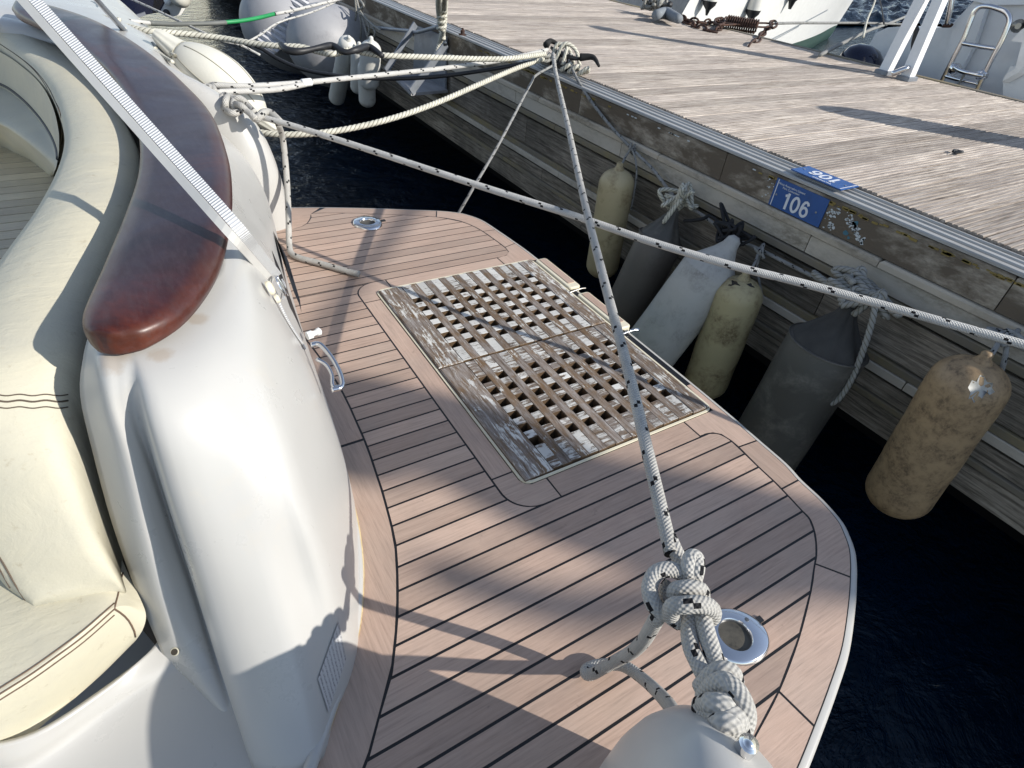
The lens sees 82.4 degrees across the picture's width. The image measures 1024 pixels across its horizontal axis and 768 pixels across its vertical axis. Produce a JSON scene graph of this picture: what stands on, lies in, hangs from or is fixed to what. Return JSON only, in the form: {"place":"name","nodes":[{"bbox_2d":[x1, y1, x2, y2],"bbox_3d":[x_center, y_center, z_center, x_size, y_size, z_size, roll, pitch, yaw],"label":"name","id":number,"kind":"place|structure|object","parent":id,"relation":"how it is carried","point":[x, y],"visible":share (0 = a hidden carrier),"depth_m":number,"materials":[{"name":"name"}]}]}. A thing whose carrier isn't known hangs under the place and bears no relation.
{"place":"outdoors","nodes":[
{"label":"outdoors","id":0,"kind":"place"},
{"bbox_2d":[139,0,1023,767],"bbox_3d":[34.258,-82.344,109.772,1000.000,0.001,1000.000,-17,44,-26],"label":"open water","id":1,"kind":"structure","parent":0,"point":[933,674],"depth_m":2.59,"materials":[{"name":"blue liquid"}]},
{"bbox_2d":[120,0,184,16],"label":"navy yacht","id":2,"kind":"object","parent":1,"relation":"on","point":[169,7],"visible":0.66,"depth_m":8.74,"materials":[{"name":"white plastic"}]},
{"bbox_2d":[171,0,190,7],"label":"step fender","id":3,"kind":"object","parent":2,"relation":"on","point":[182,3],"visible":1,"depth_m":8.60,"materials":[{"name":"beige plastic"}]},
{"bbox_2d":[0,0,856,767],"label":"motor boat","id":4,"kind":"object","parent":1,"relation":"on","point":[348,538],"visible":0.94,"depth_m":1.22,"materials":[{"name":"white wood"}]},
{"bbox_2d":[0,52,59,175],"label":"cockpit bench","id":5,"kind":"object","parent":4,"relation":"on","point":[28,126],"visible":1,"depth_m":2.30,"materials":[{"name":"white leather"}]},
{"bbox_2d":[0,33,139,606],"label":"backrest cushion","id":6,"kind":"object","parent":4,"relation":"on","point":[58,540],"visible":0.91,"depth_m":1.05,"materials":[{"name":"beige leather"}]},
{"bbox_2d":[0,561,145,740],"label":"seat cushion","id":7,"kind":"object","parent":4,"relation":"on","point":[56,657],"visible":0.93,"depth_m":1.02,"materials":[{"name":"beige leather"}]},
{"bbox_2d":[93,0,127,30],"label":"aerial bars","id":8,"kind":"object","parent":4,"relation":"attached to","point":[109,14],"visible":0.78,"depth_m":2.44,"materials":[{"name":"metal"}]},
{"bbox_2d":[91,1,176,63],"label":"white lashing","id":9,"kind":"object","parent":4,"relation":"attached to","point":[170,60],"visible":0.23,"depth_m":2.50,"materials":[{"name":"beige fabric"}]},
{"bbox_2d":[17,0,306,348],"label":"webbing strap","id":10,"kind":"object","parent":4,"relation":"attached to","point":[165,145],"visible":0.98,"depth_m":1.14,"materials":[{"name":"white fabric"}]},
{"bbox_2d":[132,0,259,55],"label":"mooring rope","id":11,"kind":"object","parent":4,"relation":"attached to","point":[190,26],"visible":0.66,"depth_m":3.30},
{"bbox_2d":[152,28,276,130],"bbox_3d":[-1.312,-1.346,2.614,0.523,0.371,0.252,16,40,12],"label":"lashed fender","id":12,"kind":"object","parent":4,"relation":"attached to","point":[201,62],"visible":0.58,"depth_m":2.51,"materials":[{"name":"beige plastic"}]},
{"bbox_2d":[129,0,340,26],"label":"hose sleeved line","id":13,"kind":"object","parent":4,"relation":"attached to","point":[199,23],"visible":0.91,"depth_m":3.39,"materials":[{"name":"white fabric"}]},
{"bbox_2d":[204,82,282,125],"bbox_3d":[-1.244,-1.214,2.446,0.782,0.087,0.162,33,46,29],"label":"rope knot","id":14,"kind":"object","parent":4,"relation":"attached to","point":[232,105],"visible":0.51,"depth_m":2.29,"materials":[{"name":"white fabric"}]},
{"bbox_2d":[263,115,1023,349],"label":"mooring rope","id":15,"kind":"object","parent":14,"relation":"attached to","point":[883,305],"visible":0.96,"depth_m":1.73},
{"bbox_2d":[217,82,306,94],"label":"mooring rope","id":16,"kind":"object","parent":4,"relation":"attached to","point":[262,90],"visible":0.94,"depth_m":2.54,"materials":[{"name":"white fabric"}]},
{"bbox_2d":[239,1,338,46],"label":"mooring rope","id":17,"kind":"object","parent":4,"relation":"attached to","point":[279,22],"visible":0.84,"depth_m":3.67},
{"bbox_2d":[275,124,359,276],"bbox_3d":[-0.858,-0.754,2.362,0.179,0.463,0.645,-24,47,-32],"label":"mooring rope","id":18,"kind":"object","parent":4,"relation":"on","point":[288,216],"visible":0.98,"depth_m":2.47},
{"bbox_2d":[126,23,546,61],"bbox_3d":[-0.803,-1.743,3.023,2.233,0.089,0.365,-7,41,-16],"label":"mooring rope","id":19,"kind":"object","parent":4,"relation":"on","point":[253,43],"visible":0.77,"depth_m":2.94,"materials":[{"name":"white fabric"}]},
{"bbox_2d":[278,41,384,58],"bbox_3d":[-0.879,-1.636,2.860,0.490,0.050,0.130,-9,41,-19],"label":"rubber snubber","id":20,"kind":"object","parent":19,"relation":"on","point":[363,47],"visible":1,"depth_m":2.85,"materials":[{"name":"black rubber"}]},
{"bbox_2d":[378,260,605,369],"bbox_3d":[-0.081,-0.289,2.275,0.707,0.038,0.544,-17,44,-26],"label":"teak grating","id":21,"kind":"object","parent":4,"relation":"on","point":[453,320],"visible":0.99,"depth_m":2.23,"materials":[{"name":"brown wood"}]},
{"bbox_2d":[439,323,708,481],"bbox_3d":[0.199,0.025,1.923,0.707,0.038,0.540,-17,44,-26],"label":"teak grating","id":22,"kind":"object","parent":4,"relation":"on","point":[508,398],"visible":0.91,"depth_m":1.88,"materials":[{"name":"brown wood"}]},
{"bbox_2d":[580,533,724,708],"bbox_3d":[0.238,0.483,0.960,0.112,0.482,0.287,-4,40,-13],"label":"rope knot","id":23,"kind":"object","parent":4,"relation":"attached to","point":[686,605],"visible":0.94,"depth_m":0.85,"materials":[{"name":"white fabric"}]},
{"bbox_2d":[551,52,676,557],"bbox_3d":[0.238,-0.856,2.206,0.042,0.138,3.426,4,39,-3],"label":"mooring rope","id":24,"kind":"object","parent":23,"relation":"attached to","point":[663,518],"visible":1,"depth_m":1.22,"materials":[{"name":"white fabric"}]},
{"bbox_2d":[691,660,756,738],"bbox_3d":[0.257,0.407,0.689,0.071,0.076,0.167,8,39,3],"label":"rope knot","id":25,"kind":"object","parent":4,"relation":"attached to","point":[722,701],"visible":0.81,"depth_m":0.69,"materials":[{"name":"white fabric"}]},
{"bbox_2d":[335,0,1023,545],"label":"wooden pontoon","id":26,"kind":"object","parent":1,"relation":"on","point":[923,218],"visible":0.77,"depth_m":2.98,"materials":[{"name":"wood"}]},
{"bbox_2d":[239,0,326,73],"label":"round fender","id":27,"kind":"object","parent":26,"relation":"attached to","point":[252,29],"visible":0.4,"depth_m":5.71,"materials":[{"name":"white plastic"}]},
{"bbox_2d":[286,2,367,89],"bbox_3d":[-1.789,-3.416,5.943,0.756,0.798,1.029,26,43,23],"label":"round fender","id":28,"kind":"object","parent":26,"relation":"attached to","point":[334,23],"visible":0.38,"depth_m":5.55,"materials":[{"name":"white plastic"}]},
{"bbox_2d":[375,22,448,95],"bbox_3d":[-0.951,-2.802,4.942,0.413,0.588,1.796,-13,43,-23],"label":"steel bracket","id":29,"kind":"object","parent":26,"relation":"attached to","point":[426,40],"visible":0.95,"depth_m":4.72,"materials":[{"name":"grey metal"}]},
{"bbox_2d":[329,35,355,104],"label":"hanging fender","id":30,"kind":"object","parent":29,"relation":"hanging from","point":[338,90],"visible":0.84,"depth_m":5.38,"materials":[{"name":"white plastic"}]},
{"bbox_2d":[350,41,360,93],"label":"hanging fender","id":31,"kind":"object","parent":29,"relation":"hanging from","point":[355,59],"visible":0.38,"depth_m":5.23,"materials":[{"name":"white plastic"}]},
{"bbox_2d":[357,63,375,107],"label":"hanging fender","id":32,"kind":"object","parent":29,"relation":"hanging from","point":[367,98],"visible":0.48,"depth_m":5.18,"materials":[{"name":"white plastic"}]},
{"bbox_2d":[354,0,380,39],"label":"fender lashing","id":33,"kind":"object","parent":29,"relation":"attached to","point":[358,9],"visible":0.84,"depth_m":5.53,"materials":[{"name":"grey fabric"}]},
{"bbox_2d":[359,36,380,90],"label":"hanging fender","id":34,"kind":"object","parent":29,"relation":"hanging from","point":[367,64],"visible":0.73,"depth_m":4.74,"materials":[{"name":"white plastic"}]},
{"bbox_2d":[434,0,447,53],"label":"chafed rope","id":35,"kind":"object","parent":26,"relation":"attached to","point":[441,10],"visible":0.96,"depth_m":4.20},
{"bbox_2d":[459,28,465,35],"bbox_3d":[-0.360,-2.571,4.264,0.055,0.045,0.055,28,44,25],"label":"mooring bolt","id":36,"kind":"object","parent":26,"relation":"on","point":[462,32],"visible":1,"depth_m":4.26,"materials":[{"name":"metal"}]},
{"bbox_2d":[534,38,599,75],"bbox_3d":[0.364,-2.009,3.586,0.233,0.155,0.470,-47,62,-45],"label":"pontoon cleat","id":37,"kind":"object","parent":26,"relation":"on","point":[561,57],"visible":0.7,"depth_m":3.56,"materials":[{"name":"black metal"}]},
{"bbox_2d":[212,48,548,88],"bbox_3d":[-0.513,-1.645,3.029,2.016,0.074,0.074,-27,49,-34],"label":"mooring rope","id":38,"kind":"object","parent":37,"relation":"attached to","point":[224,85],"visible":0.77,"depth_m":2.87,"materials":[{"name":"white fabric"}]},
{"bbox_2d":[300,78,312,86],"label":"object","id":39,"kind":"object","parent":38,"relation":"attached to","point":[307,82],"visible":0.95,"depth_m":2.68,"materials":[{"name":"white plastic"}]},
{"bbox_2d":[239,37,536,80],"bbox_3d":[-0.682,-1.836,3.363,1.778,0.142,0.373,1,39,-6],"label":"mooring rope","id":40,"kind":"object","parent":37,"relation":"attached to","point":[392,78],"visible":0.73,"depth_m":3.31,"materials":[{"name":"white fabric"}]},
{"bbox_2d":[261,57,544,137],"bbox_3d":[-0.412,-1.494,3.032,1.854,0.218,0.287,-27,49,-34],"label":"mooring rope","id":41,"kind":"object","parent":37,"relation":"attached to","point":[380,121],"visible":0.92,"depth_m":2.84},
{"bbox_2d":[457,64,556,212],"bbox_3d":[0.011,-1.403,3.277,0.108,0.541,1.264,17,40,13],"label":"mooring rope","id":42,"kind":"object","parent":37,"relation":"hanging from","point":[500,140],"visible":0.87,"depth_m":3.01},
{"bbox_2d":[568,53,1023,351],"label":"mooring rope","id":43,"kind":"object","parent":37,"relation":"hanging from","point":[709,220],"visible":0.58,"depth_m":2.97,"materials":[{"name":"grey fabric"}]},
{"bbox_2d":[629,143,636,154],"bbox_3d":[0.633,-1.238,3.078,0.056,0.068,0.040,-17,44,-26],"label":"rope knot","id":44,"kind":"object","parent":43,"relation":"attached to","point":[633,147],"visible":0.84,"depth_m":3.06,"materials":[{"name":"grey fabric"}]},
{"bbox_2d":[622,148,631,162],"bbox_3d":[0.589,-1.179,3.062,0.023,0.101,0.097,27,43,23],"label":"fender lanyard","id":45,"kind":"object","parent":44,"relation":"attached to","point":[626,155],"visible":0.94,"depth_m":3.07,"materials":[{"name":"grey fabric"}]},
{"bbox_2d":[587,162,633,277],"bbox_3d":[0.544,-0.896,3.254,0.202,0.671,0.190,-17,44,-26],"label":"hanging fender","id":46,"kind":"object","parent":45,"relation":"hanging from","point":[614,194],"visible":0.82,"depth_m":3.13,"materials":[{"name":"plastic"}]},
{"bbox_2d":[630,149,637,209],"bbox_3d":[0.638,-1.088,3.116,0.010,0.300,0.098,-17,44,-26],"label":"fender lanyard","id":47,"kind":"object","parent":44,"relation":"hanging from","point":[632,150],"visible":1,"depth_m":3.08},
{"bbox_2d":[657,182,698,223],"bbox_3d":[0.795,-0.879,2.810,0.168,0.196,0.170,-17,44,-26],"label":"rope knot","id":48,"kind":"object","parent":43,"relation":"attached to","point":[679,201],"visible":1,"depth_m":2.79,"materials":[{"name":"white fabric"}]},
{"bbox_2d":[604,209,682,329],"bbox_3d":[0.665,-0.558,3.022,0.365,0.727,0.253,-17,44,-26],"label":"hanging fender","id":49,"kind":"object","parent":48,"relation":"hanging from","point":[645,270],"visible":0.65,"depth_m":2.92,"materials":[{"name":"grey plastic"}]},
{"bbox_2d":[713,202,756,247],"bbox_3d":[0.973,-0.687,2.586,0.132,0.154,0.234,-17,44,-26],"label":"rope knot","id":50,"kind":"object","parent":43,"relation":"attached to","point":[730,227],"visible":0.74,"depth_m":2.57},
{"bbox_2d":[630,235,739,366],"bbox_3d":[0.751,-0.333,2.691,0.465,0.735,0.263,-7,40,-15],"label":"hanging fender","id":51,"kind":"object","parent":50,"relation":"hanging from","point":[669,323],"visible":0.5,"depth_m":2.58,"materials":[{"name":"grey plastic"}]},
{"bbox_2d":[683,214,719,226],"bbox_3d":[0.899,-0.756,2.728,0.051,0.072,0.201,-25,48,-33],"label":"black cord","id":52,"kind":"object","parent":50,"relation":"attached to","point":[714,218],"visible":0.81,"depth_m":2.73,"materials":[{"name":"black fabric"}]},
{"bbox_2d":[753,243,764,258],"bbox_3d":[1.078,-0.574,2.532,0.060,0.059,0.055,-17,44,-26],"label":"rope knot","id":53,"kind":"object","parent":43,"relation":"attached to","point":[759,250],"visible":1,"depth_m":2.53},
{"bbox_2d":[752,254,758,266],"bbox_3d":[1.032,-0.506,2.507,0.018,0.079,0.164,24,42,20],"label":"fender lanyard","id":54,"kind":"object","parent":53,"relation":"hanging from","point":[755,260],"visible":0.56,"depth_m":2.51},
{"bbox_2d":[685,273,762,398],"bbox_3d":[0.956,-0.213,2.657,0.212,0.667,0.210,-17,44,-26],"label":"hanging fender","id":55,"kind":"object","parent":54,"relation":"hanging from","point":[723,334],"visible":0.79,"depth_m":2.56,"materials":[{"name":"plastic"}]},
{"bbox_2d":[756,256,762,291],"bbox_3d":[1.091,-0.480,2.562,0.010,0.168,0.091,-17,44,-26],"label":"fender lanyard","id":56,"kind":"object","parent":53,"relation":"hanging from","point":[758,278],"visible":0.51,"depth_m":2.57,"materials":[{"name":"grey fabric"}]},
{"bbox_2d":[985,327,1023,346],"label":"rope knot","id":57,"kind":"object","parent":43,"relation":"attached to","point":[1016,332],"visible":0.43,"depth_m":1.84,"materials":[{"name":"grey fabric"}]},
{"bbox_2d":[990,342,1000,354],"bbox_3d":[1.512,-0.101,1.841,0.090,0.055,0.018,-29,50,-36],"label":"fender lanyard","id":58,"kind":"object","parent":57,"relation":"hanging from","point":[995,347],"visible":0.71,"depth_m":1.83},
{"bbox_2d":[1000,347,1009,370],"bbox_3d":[1.563,-0.086,1.859,0.022,0.094,0.059,1,39,-7],"label":"fender lanyard","id":59,"kind":"object","parent":57,"relation":"hanging from","point":[1004,359],"visible":0.73,"depth_m":1.85,"materials":[{"name":"white fabric"}]},
{"bbox_2d":[865,350,1011,519],"bbox_3d":[1.461,0.187,2.025,0.227,0.714,0.251,-17,44,-26],"label":"hanging fender","id":60,"kind":"object","parent":59,"relation":"hanging from","point":[956,406],"visible":1,"depth_m":1.93,"materials":[{"name":"plastic"}]},
{"bbox_2d":[681,14,773,46],"bbox_3d":[2.110,-3.607,5.891,0.897,0.107,2.134,19,41,16],"label":"mooring chain","id":61,"kind":"object","parent":26,"relation":"on","point":[691,23],"visible":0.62,"depth_m":5.83,"materials":[{"name":"metal"}]},
{"bbox_2d":[713,15,777,33],"bbox_3d":[2.433,-3.701,5.995,1.119,0.130,0.586,-9,41,-18],"label":"mooring spring","id":62,"kind":"object","parent":26,"relation":"on","point":[734,22],"visible":0.94,"depth_m":5.81,"materials":[{"name":"metal"}]},
{"bbox_2d":[774,22,901,25],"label":"mooring rope","id":63,"kind":"object","parent":62,"relation":"attached to","point":[873,23],"visible":0.78,"depth_m":6.74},
{"bbox_2d":[768,177,829,226],"bbox_3d":[1.184,-0.754,2.424,0.008,0.115,0.256,-17,44,-26],"label":"mooring number sign","id":64,"kind":"object","parent":26,"relation":"attached to","point":[803,204],"visible":1,"depth_m":2.42,"materials":[{"name":"blue plastic"}]},
{"bbox_2d":[791,166,858,190],"bbox_3d":[1.266,-0.837,2.370,0.118,0.006,0.238,-17,44,-26],"label":"mooring number sign","id":65,"kind":"object","parent":26,"relation":"on","point":[825,178],"visible":1,"depth_m":2.36,"materials":[{"name":"blue plastic"}]},
{"bbox_2d":[810,265,902,319],"bbox_3d":[1.267,-0.341,2.163,0.200,0.144,0.335,5,39,-1],"label":"rope knot","id":66,"kind":"object","parent":26,"relation":"attached to","point":[854,280],"visible":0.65,"depth_m":2.14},
{"bbox_2d":[830,306,877,405],"bbox_3d":[1.276,-0.096,2.171,0.044,0.412,0.096,11,39,6],"label":"fender lanyard","id":67,"kind":"object","parent":66,"relation":"hanging from","point":[861,353],"visible":0.99,"depth_m":2.14,"materials":[{"name":"grey fabric"}]},
{"bbox_2d":[738,307,868,470],"bbox_3d":[1.183,0.037,2.417,0.362,0.834,0.319,-17,44,-26],"label":"hanging fender","id":68,"kind":"object","parent":67,"relation":"hanging from","point":[788,412],"visible":0.81,"depth_m":2.27,"materials":[{"name":"fabric"}]},
{"bbox_2d":[818,15,905,56],"bbox_3d":[4.668,-4.497,7.314,0.076,0.032,7.492,27,43,24],"label":"mooring rope","id":69,"kind":"object","parent":26,"relation":"attached to","point":[828,50],"visible":0.77,"depth_m":5.80,"materials":[{"name":"white fabric"}]},
{"bbox_2d":[879,0,884,24],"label":"mooring rope","id":70,"kind":"object","parent":69,"relation":"on","point":[882,12],"visible":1,"depth_m":7.90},
{"bbox_2d":[874,0,947,81],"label":"raised gangway","id":71,"kind":"object","parent":26,"relation":"on","point":[908,70],"visible":1,"depth_m":4.29,"materials":[{"name":"white paint"}]},
{"bbox_2d":[615,0,852,47],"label":"white yacht","id":72,"kind":"object","parent":1,"relation":"on","point":[808,35],"visible":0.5,"depth_m":11.48,"materials":[{"name":"white plastic"}]},
{"bbox_2d":[703,0,716,15],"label":"yacht fender","id":73,"kind":"object","parent":72,"relation":"attached to","point":[708,5],"visible":1,"depth_m":8.16,"materials":[{"name":"white plastic"}]},
{"bbox_2d":[746,0,763,18],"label":"yacht fender","id":74,"kind":"object","parent":72,"relation":"attached to","point":[753,9],"visible":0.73,"depth_m":9.34,"materials":[{"name":"white plastic"}]},
{"bbox_2d":[788,0,796,8],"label":"yacht fender","id":75,"kind":"object","parent":72,"relation":"attached to","point":[791,4],"visible":1,"depth_m":10.51,"materials":[{"name":"white plastic"}]},
{"bbox_2d":[862,0,875,37],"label":"mooring rope","id":76,"kind":"object","parent":72,"relation":"attached to","point":[864,29],"visible":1,"depth_m":6.78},
{"bbox_2d":[869,0,1023,100],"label":"moored motor boat","id":77,"kind":"object","parent":1,"relation":"on","point":[1006,75],"visible":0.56,"depth_m":4.70,"materials":[{"name":"grey plastic"}]},
{"bbox_2d":[840,43,883,65],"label":"stern fender","id":78,"kind":"object","parent":77,"relation":"attached to","point":[866,53],"visible":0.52,"depth_m":5.07,"materials":[{"name":"blue plastic"}]},
{"bbox_2d":[940,3,1012,89],"bbox_3d":[3.601,-2.584,4.569,0.122,0.641,0.344,-17,44,-26],"label":"bathing ladder","id":79,"kind":"object","parent":77,"relation":"attached to","point":[952,68],"visible":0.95,"depth_m":4.56,"materials":[{"name":"silver metal"}]},
{"bbox_2d":[640,0,682,23],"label":"cleat","id":80,"kind":"object","parent":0,"point":[665,11],"visible":1,"depth_m":5.77,"materials":[{"name":"grey metal"}]},
{"bbox_2d":[839,0,973,26],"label":"water","id":81,"kind":"structure","parent":0,"point":[859,11],"depth_m":24.75,"materials":[{"name":"blue liquid"}]},
{"bbox_2d":[952,149,963,153],"bbox_3d":[2.156,-1.127,2.830,0.055,0.018,0.059,11,39,6],"label":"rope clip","id":82,"kind":"object","parent":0,"point":[955,151],"visible":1,"depth_m":2.81,"materials":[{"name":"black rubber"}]}
]}

